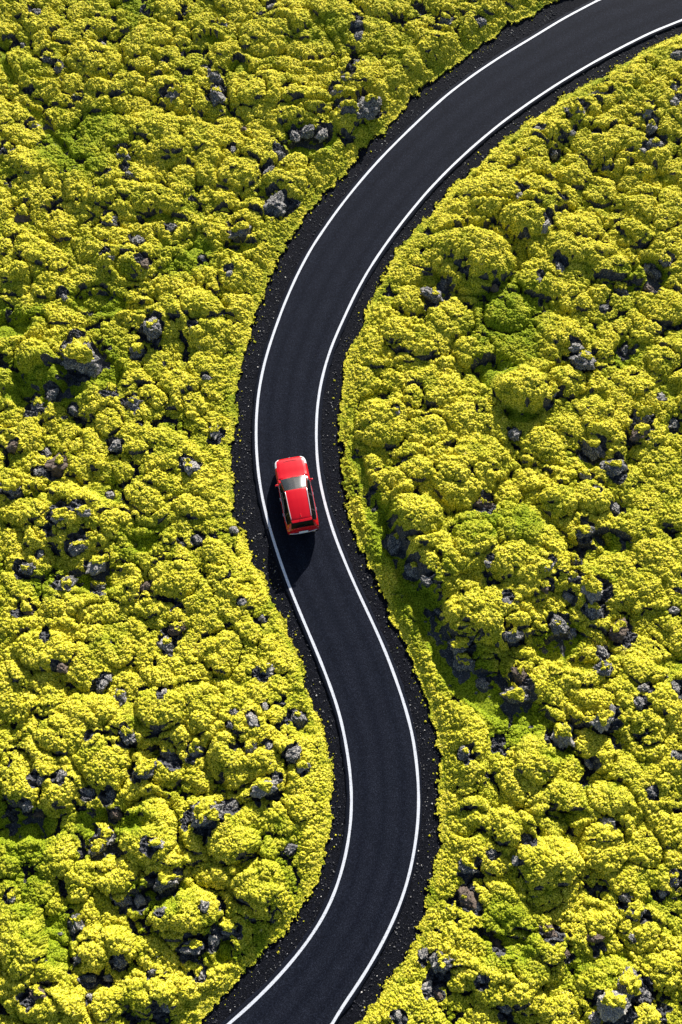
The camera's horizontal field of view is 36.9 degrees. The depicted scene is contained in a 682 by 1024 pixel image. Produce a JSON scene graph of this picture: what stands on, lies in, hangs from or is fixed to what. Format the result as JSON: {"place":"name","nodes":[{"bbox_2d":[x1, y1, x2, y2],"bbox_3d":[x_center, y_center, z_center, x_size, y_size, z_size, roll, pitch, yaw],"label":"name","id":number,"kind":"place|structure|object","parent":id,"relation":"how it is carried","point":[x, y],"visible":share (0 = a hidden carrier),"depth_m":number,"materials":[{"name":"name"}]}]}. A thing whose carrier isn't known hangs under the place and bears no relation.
{"place":"outdoors","nodes":[
{"label":"outdoors","id":0,"kind":"place"},
{"bbox_2d":[0,0,681,1023],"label":"ground","id":1,"kind":"structure","parent":0,"point":[496,740],"depth_m":53.86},
{"bbox_2d":[0,477,20,497],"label":"lava rock","id":2,"kind":"object","parent":1,"relation":"on","point":[10,486],"visible":1,"depth_m":54.48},
{"bbox_2d":[14,203,29,222],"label":"lava rock","id":3,"kind":"object","parent":1,"relation":"on","point":[22,215],"visible":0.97,"depth_m":60.41,"materials":[{"name":"stone"}]},
{"bbox_2d":[19,562,35,575],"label":"lava rock","id":4,"kind":"object","parent":1,"relation":"on","point":[28,569],"visible":1,"depth_m":53.13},
{"bbox_2d":[20,599,35,614],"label":"lava rock","id":5,"kind":"object","parent":1,"relation":"on","point":[26,608],"visible":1,"depth_m":52.35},
{"bbox_2d":[30,395,42,410],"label":"lava rock","id":6,"kind":"object","parent":1,"relation":"on","point":[36,404],"visible":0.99,"depth_m":56.60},
{"bbox_2d":[28,982,47,999],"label":"lava rock","id":7,"kind":"object","parent":1,"relation":"on","point":[36,992],"visible":1,"depth_m":46.12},
{"bbox_2d":[41,50,52,64],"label":"lava rock","id":8,"kind":"object","parent":1,"relation":"on","point":[46,56],"visible":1,"depth_m":64.39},
{"bbox_2d":[46,387,58,401],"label":"lava rock","id":9,"kind":"object","parent":1,"relation":"on","point":[51,394],"visible":0.99,"depth_m":56.91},
{"bbox_2d":[44,452,67,478],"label":"lava rock","id":10,"kind":"object","parent":1,"relation":"on","point":[57,465],"visible":0.97,"depth_m":55.16,"materials":[{"name":"stone"}]},
{"bbox_2d":[50,507,67,523],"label":"lava rock","id":11,"kind":"object","parent":1,"relation":"on","point":[57,515],"visible":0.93,"depth_m":53.30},
{"bbox_2d":[56,769,68,783],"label":"lava rock","id":12,"kind":"object","parent":1,"relation":"on","point":[61,776],"visible":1,"depth_m":49.26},
{"bbox_2d":[57,575,77,591],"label":"lava rock","id":13,"kind":"object","parent":1,"relation":"on","point":[67,582],"visible":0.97,"depth_m":52.67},
{"bbox_2d":[69,913,84,932],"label":"lava rock","id":14,"kind":"object","parent":1,"relation":"on","point":[77,923],"visible":1,"depth_m":47.56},
{"bbox_2d":[68,539,87,556],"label":"lava rock","id":15,"kind":"object","parent":1,"relation":"on","point":[77,547],"visible":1,"depth_m":53.27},
{"bbox_2d":[60,336,99,377],"bbox_3d":[-14.667,-8.745,57.138,2.461,2.158,2.312,0,71,0],"label":"lava rock","id":16,"kind":"object","parent":1,"relation":"on","point":[79,355],"visible":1,"depth_m":56.69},
{"bbox_2d":[74,505,90,516],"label":"lava rock","id":17,"kind":"object","parent":1,"relation":"on","point":[83,510],"visible":1,"depth_m":53.45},
{"bbox_2d":[85,553,109,575],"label":"lava rock","id":18,"kind":"object","parent":1,"relation":"on","point":[96,564],"visible":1,"depth_m":53.39,"materials":[{"name":"stone"}]},
{"bbox_2d":[88,838,106,856],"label":"lava rock","id":19,"kind":"object","parent":1,"relation":"on","point":[98,845],"visible":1,"depth_m":48.83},
{"bbox_2d":[90,580,105,590],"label":"lava rock","id":20,"kind":"object","parent":1,"relation":"on","point":[96,585],"visible":0.96,"depth_m":53.46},
{"bbox_2d":[96,679,108,693],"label":"lava rock","id":21,"kind":"object","parent":1,"relation":"on","point":[104,683],"visible":1,"depth_m":51.02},
{"bbox_2d":[96,822,115,845],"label":"lava rock","id":22,"kind":"object","parent":1,"relation":"on","point":[105,832],"visible":1,"depth_m":49.14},
{"bbox_2d":[101,212,118,226],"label":"lava rock","id":23,"kind":"object","parent":1,"relation":"on","point":[109,219],"visible":0.99,"depth_m":59.99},
{"bbox_2d":[108,439,121,451],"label":"lava rock","id":24,"kind":"object","parent":1,"relation":"on","point":[116,445],"visible":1,"depth_m":55.36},
{"bbox_2d":[109,809,122,819],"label":"lava rock","id":25,"kind":"object","parent":1,"relation":"on","point":[115,813],"visible":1,"depth_m":49.49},
{"bbox_2d":[112,954,127,968],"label":"lava rock","id":26,"kind":"object","parent":1,"relation":"on","point":[120,962],"visible":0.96,"depth_m":47.00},
{"bbox_2d":[113,688,126,706],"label":"lava rock","id":27,"kind":"object","parent":1,"relation":"on","point":[119,696],"visible":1,"depth_m":50.98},
{"bbox_2d":[110,892,132,906],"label":"lava rock","id":28,"kind":"object","parent":1,"relation":"on","point":[124,899],"visible":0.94,"depth_m":47.95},
{"bbox_2d":[116,147,130,160],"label":"lava rock","id":29,"kind":"object","parent":1,"relation":"on","point":[122,152],"visible":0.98,"depth_m":61.41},
{"bbox_2d":[118,726,135,745],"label":"lava rock","id":30,"kind":"object","parent":1,"relation":"on","point":[127,736],"visible":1,"depth_m":50.09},
{"bbox_2d":[126,396,142,410],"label":"lava rock","id":31,"kind":"object","parent":1,"relation":"on","point":[133,402],"visible":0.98,"depth_m":56.31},
{"bbox_2d":[129,342,145,360],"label":"lava rock","id":32,"kind":"object","parent":1,"relation":"on","point":[137,350],"visible":1,"depth_m":57.72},
{"bbox_2d":[134,893,145,908],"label":"lava rock","id":33,"kind":"object","parent":1,"relation":"on","point":[139,900],"visible":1,"depth_m":48.15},
{"bbox_2d":[132,756,156,779],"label":"lava rock","id":34,"kind":"object","parent":1,"relation":"on","point":[144,768],"visible":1,"depth_m":49.46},
{"bbox_2d":[142,316,161,340],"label":"lava rock","id":35,"kind":"object","parent":1,"relation":"on","point":[152,329],"visible":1,"depth_m":57.66,"materials":[{"name":"stone"}]},
{"bbox_2d":[147,837,164,848],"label":"lava rock","id":36,"kind":"object","parent":1,"relation":"on","point":[158,842],"visible":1,"depth_m":47.95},
{"bbox_2d":[159,739,174,757],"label":"lava rock","id":37,"kind":"object","parent":1,"relation":"on","point":[166,749],"visible":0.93,"depth_m":50.34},
{"bbox_2d":[159,635,174,654],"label":"lava rock","id":38,"kind":"object","parent":1,"relation":"on","point":[166,644],"visible":0.99,"depth_m":51.96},
{"bbox_2d":[153,868,182,893],"bbox_3d":[-8.253,17.320,48.255,1.538,1.212,1.023,-26,73,-9],"label":"lava rock","id":39,"kind":"object","parent":1,"relation":"on","point":[165,879],"visible":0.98,"depth_m":48.05,"materials":[{"name":"stone"}]},
{"bbox_2d":[166,83,180,102],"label":"lava rock","id":40,"kind":"object","parent":1,"relation":"on","point":[174,91],"visible":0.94,"depth_m":62.93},
{"bbox_2d":[167,621,185,636],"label":"lava rock","id":41,"kind":"object","parent":1,"relation":"on","point":[177,628],"visible":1,"depth_m":52.22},
{"bbox_2d":[183,457,199,476],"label":"lava rock","id":42,"kind":"object","parent":1,"relation":"on","point":[190,466],"visible":1,"depth_m":54.83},
{"bbox_2d":[179,938,204,954],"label":"lava rock","id":43,"kind":"object","parent":1,"relation":"on","point":[192,946],"visible":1,"depth_m":47.03,"materials":[{"name":"stone"}]},
{"bbox_2d":[187,736,203,757],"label":"lava rock","id":44,"kind":"object","parent":1,"relation":"on","point":[195,749],"visible":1,"depth_m":50.10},
{"bbox_2d":[192,962,205,981],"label":"lava rock","id":45,"kind":"object","parent":1,"relation":"on","point":[199,970],"visible":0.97,"depth_m":47.25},
{"bbox_2d":[190,796,224,827],"bbox_3d":[-6.364,14.317,48.763,1.697,1.341,1.492,0,71,0],"label":"lava rock","id":46,"kind":"object","parent":1,"relation":"on","point":[206,811],"visible":1,"depth_m":48.39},
{"bbox_2d":[208,423,219,439],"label":"lava rock","id":47,"kind":"object","parent":1,"relation":"on","point":[213,429],"visible":1,"depth_m":56.04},
{"bbox_2d":[207,72,220,84],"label":"lava rock","id":48,"kind":"object","parent":1,"relation":"on","point":[214,77],"visible":0.98,"depth_m":63.71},
{"bbox_2d":[209,86,225,106],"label":"lava rock","id":49,"kind":"object","parent":1,"relation":"on","point":[217,96],"visible":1,"depth_m":62.93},
{"bbox_2d":[210,792,225,803],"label":"lava rock","id":50,"kind":"object","parent":1,"relation":"on","point":[218,798],"visible":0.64,"depth_m":49.44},
{"bbox_2d":[218,916,237,936],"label":"lava rock","id":51,"kind":"object","parent":1,"relation":"on","point":[227,925],"visible":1,"depth_m":47.59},
{"bbox_2d":[226,799,238,810],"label":"lava rock","id":52,"kind":"object","parent":1,"relation":"on","point":[233,805],"visible":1,"depth_m":49.34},
{"bbox_2d":[228,221,251,240],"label":"lava rock","id":53,"kind":"object","parent":1,"relation":"on","point":[240,228],"visible":0.99,"depth_m":59.95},
{"bbox_2d":[244,737,256,752],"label":"lava rock","id":54,"kind":"object","parent":1,"relation":"on","point":[250,745],"visible":1,"depth_m":49.79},
{"bbox_2d":[245,711,259,726],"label":"lava rock","id":55,"kind":"object","parent":1,"relation":"on","point":[251,718],"visible":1,"depth_m":50.12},
{"bbox_2d":[250,776,277,798],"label":"lava rock","id":56,"kind":"object","parent":1,"relation":"on","point":[261,786],"visible":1,"depth_m":49.19,"materials":[{"name":"stone"}]},
{"bbox_2d":[258,659,274,675],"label":"lava rock","id":57,"kind":"object","parent":1,"relation":"on","point":[266,668],"visible":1,"depth_m":51.47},
{"bbox_2d":[263,190,285,217],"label":"lava rock","id":58,"kind":"object","parent":1,"relation":"on","point":[275,204],"visible":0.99,"depth_m":60.74,"materials":[{"name":"stone"}]},
{"bbox_2d":[285,745,301,762],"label":"lava rock","id":59,"kind":"object","parent":1,"relation":"on","point":[293,753],"visible":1,"depth_m":49.92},
{"bbox_2d":[291,709,307,725],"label":"lava rock","id":60,"kind":"object","parent":1,"relation":"on","point":[298,718],"visible":1,"depth_m":51.20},
{"bbox_2d":[296,760,310,773],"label":"lava rock","id":61,"kind":"object","parent":1,"relation":"on","point":[302,766],"visible":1,"depth_m":49.83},
{"bbox_2d":[300,124,313,138],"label":"lava rock","id":62,"kind":"object","parent":1,"relation":"on","point":[307,132],"visible":1,"depth_m":62.44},
{"bbox_2d":[314,128,327,142],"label":"lava rock","id":63,"kind":"object","parent":1,"relation":"on","point":[321,135],"visible":1,"depth_m":62.67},
{"bbox_2d":[0,0,681,1023],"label":"moss","id":64,"kind":"object","parent":1,"relation":"on","point":[372,426],"visible":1,"depth_m":54.31,"materials":[{"name":"plant"}]},
{"bbox_2d":[340,99,359,115],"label":"lava rock","id":65,"kind":"object","parent":1,"relation":"on","point":[349,106],"visible":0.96,"depth_m":62.44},
{"bbox_2d":[357,94,381,119],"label":"lava rock","id":66,"kind":"object","parent":1,"relation":"on","point":[368,105],"visible":0.94,"depth_m":62.61,"materials":[{"name":"stone"}]},
{"bbox_2d":[386,532,401,554],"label":"lava rock","id":67,"kind":"object","parent":1,"relation":"on","point":[394,546],"visible":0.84,"depth_m":53.99,"materials":[{"name":"stone"}]},
{"bbox_2d":[404,561,418,578],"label":"lava rock","id":68,"kind":"object","parent":1,"relation":"on","point":[410,569],"visible":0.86,"depth_m":53.50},
{"bbox_2d":[420,286,443,304],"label":"lava rock","id":69,"kind":"object","parent":1,"relation":"on","point":[432,295],"visible":0.97,"depth_m":58.92,"materials":[{"name":"stone"}]},
{"bbox_2d":[429,951,453,973],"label":"lava rock","id":70,"kind":"object","parent":1,"relation":"on","point":[440,962],"visible":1,"depth_m":46.76,"materials":[{"name":"stone"}]},
{"bbox_2d":[201,0,681,1023],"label":"gravel verge","id":71,"kind":"structure","parent":1,"relation":"on","point":[269,966],"depth_m":55.12,"materials":[{"name":"gravel"}]},
{"bbox_2d":[205,20,666,1020],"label":"moss crumbs","id":72,"kind":"object","parent":71,"relation":"on","point":[339,452],"visible":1,"depth_m":56.49,"materials":[{"name":"plant"}]},
{"bbox_2d":[438,12,453,25],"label":"lava rock","id":73,"kind":"object","parent":1,"relation":"on","point":[445,18],"visible":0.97,"depth_m":65.30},
{"bbox_2d":[447,635,472,654],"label":"lava rock","id":74,"kind":"object","parent":1,"relation":"on","point":[459,644],"visible":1,"depth_m":51.78,"materials":[{"name":"stone"}]},
{"bbox_2d":[457,745,470,761],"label":"lava rock","id":75,"kind":"object","parent":1,"relation":"on","point":[463,753],"visible":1,"depth_m":50.04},
{"bbox_2d":[453,653,475,672],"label":"lava rock","id":76,"kind":"object","parent":1,"relation":"on","point":[464,662],"visible":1,"depth_m":51.91,"materials":[{"name":"stone"}]},
{"bbox_2d":[457,886,477,909],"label":"lava rock","id":77,"kind":"object","parent":1,"relation":"on","point":[468,898],"visible":1,"depth_m":47.98,"materials":[{"name":"stone"}]},
{"bbox_2d":[457,856,479,873],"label":"lava rock","id":78,"kind":"object","parent":1,"relation":"on","point":[466,865],"visible":1,"depth_m":48.41,"materials":[{"name":"stone"}]},
{"bbox_2d":[475,677,489,689],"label":"lava rock","id":79,"kind":"object","parent":1,"relation":"on","point":[482,683],"visible":1,"depth_m":51.86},
{"bbox_2d":[473,497,493,509],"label":"lava rock","id":80,"kind":"object","parent":1,"relation":"on","point":[482,503],"visible":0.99,"depth_m":54.26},
{"bbox_2d":[503,627,523,642],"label":"lava rock","id":81,"kind":"object","parent":1,"relation":"on","point":[514,635],"visible":0.98,"depth_m":51.56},
{"bbox_2d":[507,428,520,441],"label":"lava rock","id":82,"kind":"object","parent":1,"relation":"on","point":[514,434],"visible":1,"depth_m":55.55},
{"bbox_2d":[499,682,529,703],"bbox_3d":[8.851,9.165,51.569,1.728,1.159,1.052,0,71,0],"label":"lava rock","id":83,"kind":"object","parent":1,"relation":"on","point":[514,694],"visible":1,"depth_m":51.26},
{"bbox_2d":[511,665,527,683],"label":"lava rock","id":84,"kind":"object","parent":1,"relation":"on","point":[520,674],"visible":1,"depth_m":51.48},
{"bbox_2d":[539,920,557,937],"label":"lava rock","id":85,"kind":"object","parent":1,"relation":"on","point":[547,928],"visible":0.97,"depth_m":47.23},
{"bbox_2d":[549,613,569,635],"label":"lava rock","id":86,"kind":"object","parent":1,"relation":"on","point":[558,625],"visible":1,"depth_m":52.26,"materials":[{"name":"stone"}]},
{"bbox_2d":[550,722,574,748],"bbox_3d":[10.963,10.930,50.489,1.279,1.263,1.497,0,71,0],"label":"lava rock","id":87,"kind":"object","parent":1,"relation":"on","point":[561,736],"visible":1,"depth_m":50.24,"materials":[{"name":"stone"}]},
{"bbox_2d":[565,100,584,117],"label":"lava rock","id":88,"kind":"object","parent":1,"relation":"on","point":[572,109],"visible":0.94,"depth_m":62.48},
{"bbox_2d":[569,552,581,565],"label":"lava rock","id":89,"kind":"object","parent":1,"relation":"on","point":[575,559],"visible":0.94,"depth_m":53.29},
{"bbox_2d":[569,342,583,353],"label":"lava rock","id":90,"kind":"object","parent":1,"relation":"on","point":[574,347],"visible":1,"depth_m":57.23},
{"bbox_2d":[568,350,595,370],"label":"lava rock","id":91,"kind":"object","parent":1,"relation":"on","point":[583,360],"visible":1,"depth_m":56.95,"materials":[{"name":"stone"}]},
{"bbox_2d":[575,524,594,538],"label":"lava rock","id":92,"kind":"object","parent":1,"relation":"on","point":[586,530],"visible":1,"depth_m":53.60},
{"bbox_2d":[578,469,591,480],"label":"lava rock","id":93,"kind":"object","parent":1,"relation":"on","point":[584,474],"visible":0.92,"depth_m":54.92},
{"bbox_2d":[580,575,602,604],"bbox_3d":[12.831,3.990,52.444,1.224,1.290,1.359,-37,75,-12],"label":"lava rock","id":94,"kind":"object","parent":1,"relation":"on","point":[591,590],"visible":1,"depth_m":52.12,"materials":[{"name":"stone"}]},
{"bbox_2d":[579,434,605,461],"bbox_3d":[13.781,-3.531,55.839,1.214,1.135,1.632,-30,73,-10],"label":"lava rock","id":95,"kind":"object","parent":1,"relation":"on","point":[592,449],"visible":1,"depth_m":55.66,"materials":[{"name":"stone"}]},
{"bbox_2d":[584,602,602,619],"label":"lava rock","id":96,"kind":"object","parent":1,"relation":"on","point":[593,611],"visible":0.99,"depth_m":52.24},
{"bbox_2d":[588,1011,600,1023],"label":"lava rock","id":97,"kind":"object","parent":1,"relation":"on","point":[594,1018],"visible":0.98,"depth_m":45.93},
{"bbox_2d":[586,931,605,942],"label":"lava rock","id":98,"kind":"object","parent":1,"relation":"on","point":[593,936],"visible":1,"depth_m":47.21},
{"bbox_2d":[592,83,607,94],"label":"lava rock","id":99,"kind":"object","parent":1,"relation":"on","point":[601,88],"visible":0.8,"depth_m":63.57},
{"bbox_2d":[589,708,614,732],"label":"lava rock","id":100,"kind":"object","parent":1,"relation":"on","point":[603,719],"visible":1,"depth_m":49.89,"materials":[{"name":"stone"}]},
{"bbox_2d":[592,661,611,676],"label":"lava rock","id":101,"kind":"object","parent":1,"relation":"on","point":[602,668],"visible":1,"depth_m":51.06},
{"bbox_2d":[596,988,630,1022],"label":"lava rock","id":102,"kind":"object","parent":1,"relation":"on","point":[613,1006],"visible":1,"depth_m":45.41,"materials":[{"name":"stone"}]},
{"bbox_2d":[599,459,627,477],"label":"lava rock","id":103,"kind":"object","parent":1,"relation":"on","point":[612,468],"visible":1,"depth_m":54.73,"materials":[{"name":"stone"}]},
{"bbox_2d":[608,618,628,643],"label":"lava rock","id":104,"kind":"object","parent":1,"relation":"on","point":[618,631],"visible":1,"depth_m":52.14,"materials":[{"name":"stone"}]},
{"bbox_2d":[613,281,627,295],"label":"lava rock","id":105,"kind":"object","parent":1,"relation":"on","point":[620,288],"visible":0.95,"depth_m":59.31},
{"bbox_2d":[617,966,641,999],"bbox_3d":[13.009,21.293,46.181,1.350,1.255,1.177,-34,74,-11],"label":"lava rock","id":106,"kind":"object","parent":1,"relation":"on","point":[629,983],"visible":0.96,"depth_m":45.86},
{"bbox_2d":[623,900,644,921],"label":"lava rock","id":107,"kind":"object","parent":1,"relation":"on","point":[635,911],"visible":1,"depth_m":47.65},
{"bbox_2d":[629,422,649,441],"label":"lava rock","id":108,"kind":"object","parent":1,"relation":"on","point":[640,430],"visible":1,"depth_m":55.45,"materials":[{"name":"stone"}]},
{"bbox_2d":[634,696,644,710],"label":"lava rock","id":109,"kind":"object","parent":1,"relation":"on","point":[639,703],"visible":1,"depth_m":50.51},
{"bbox_2d":[632,402,653,424],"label":"lava rock","id":110,"kind":"object","parent":1,"relation":"on","point":[642,413],"visible":0.91,"depth_m":55.95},
{"bbox_2d":[643,102,654,118],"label":"lava rock","id":111,"kind":"object","parent":1,"relation":"on","point":[648,108],"visible":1,"depth_m":62.70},
{"bbox_2d":[645,119,657,134],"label":"lava rock","id":112,"kind":"object","parent":1,"relation":"on","point":[651,127],"visible":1,"depth_m":62.23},
{"bbox_2d":[644,137,663,149],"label":"lava rock","id":113,"kind":"object","parent":1,"relation":"on","point":[653,142],"visible":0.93,"depth_m":61.88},
{"bbox_2d":[647,269,661,280],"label":"lava rock","id":114,"kind":"object","parent":1,"relation":"on","point":[654,274],"visible":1,"depth_m":59.73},
{"bbox_2d":[659,254,671,266],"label":"lava rock","id":115,"kind":"object","parent":1,"relation":"on","point":[665,260],"visible":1,"depth_m":59.20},
{"bbox_2d":[669,870,679,886],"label":"lava rock","id":116,"kind":"object","parent":1,"relation":"on","point":[674,878],"visible":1,"depth_m":48.20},
{"bbox_2d":[220,0,681,1023],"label":"road","id":117,"kind":"structure","parent":0,"point":[322,972],"depth_m":55.44,"materials":[{"name":"asphalt"}]},
{"bbox_2d":[275,456,318,535],"bbox_3d":[-2.389,-0.976,54.513,2.054,1.622,4.397,-11,71,-4],"label":"car","id":118,"kind":"object","parent":117,"relation":"on","point":[296,494],"visible":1,"depth_m":53.88,"materials":[{"name":"red paint"}]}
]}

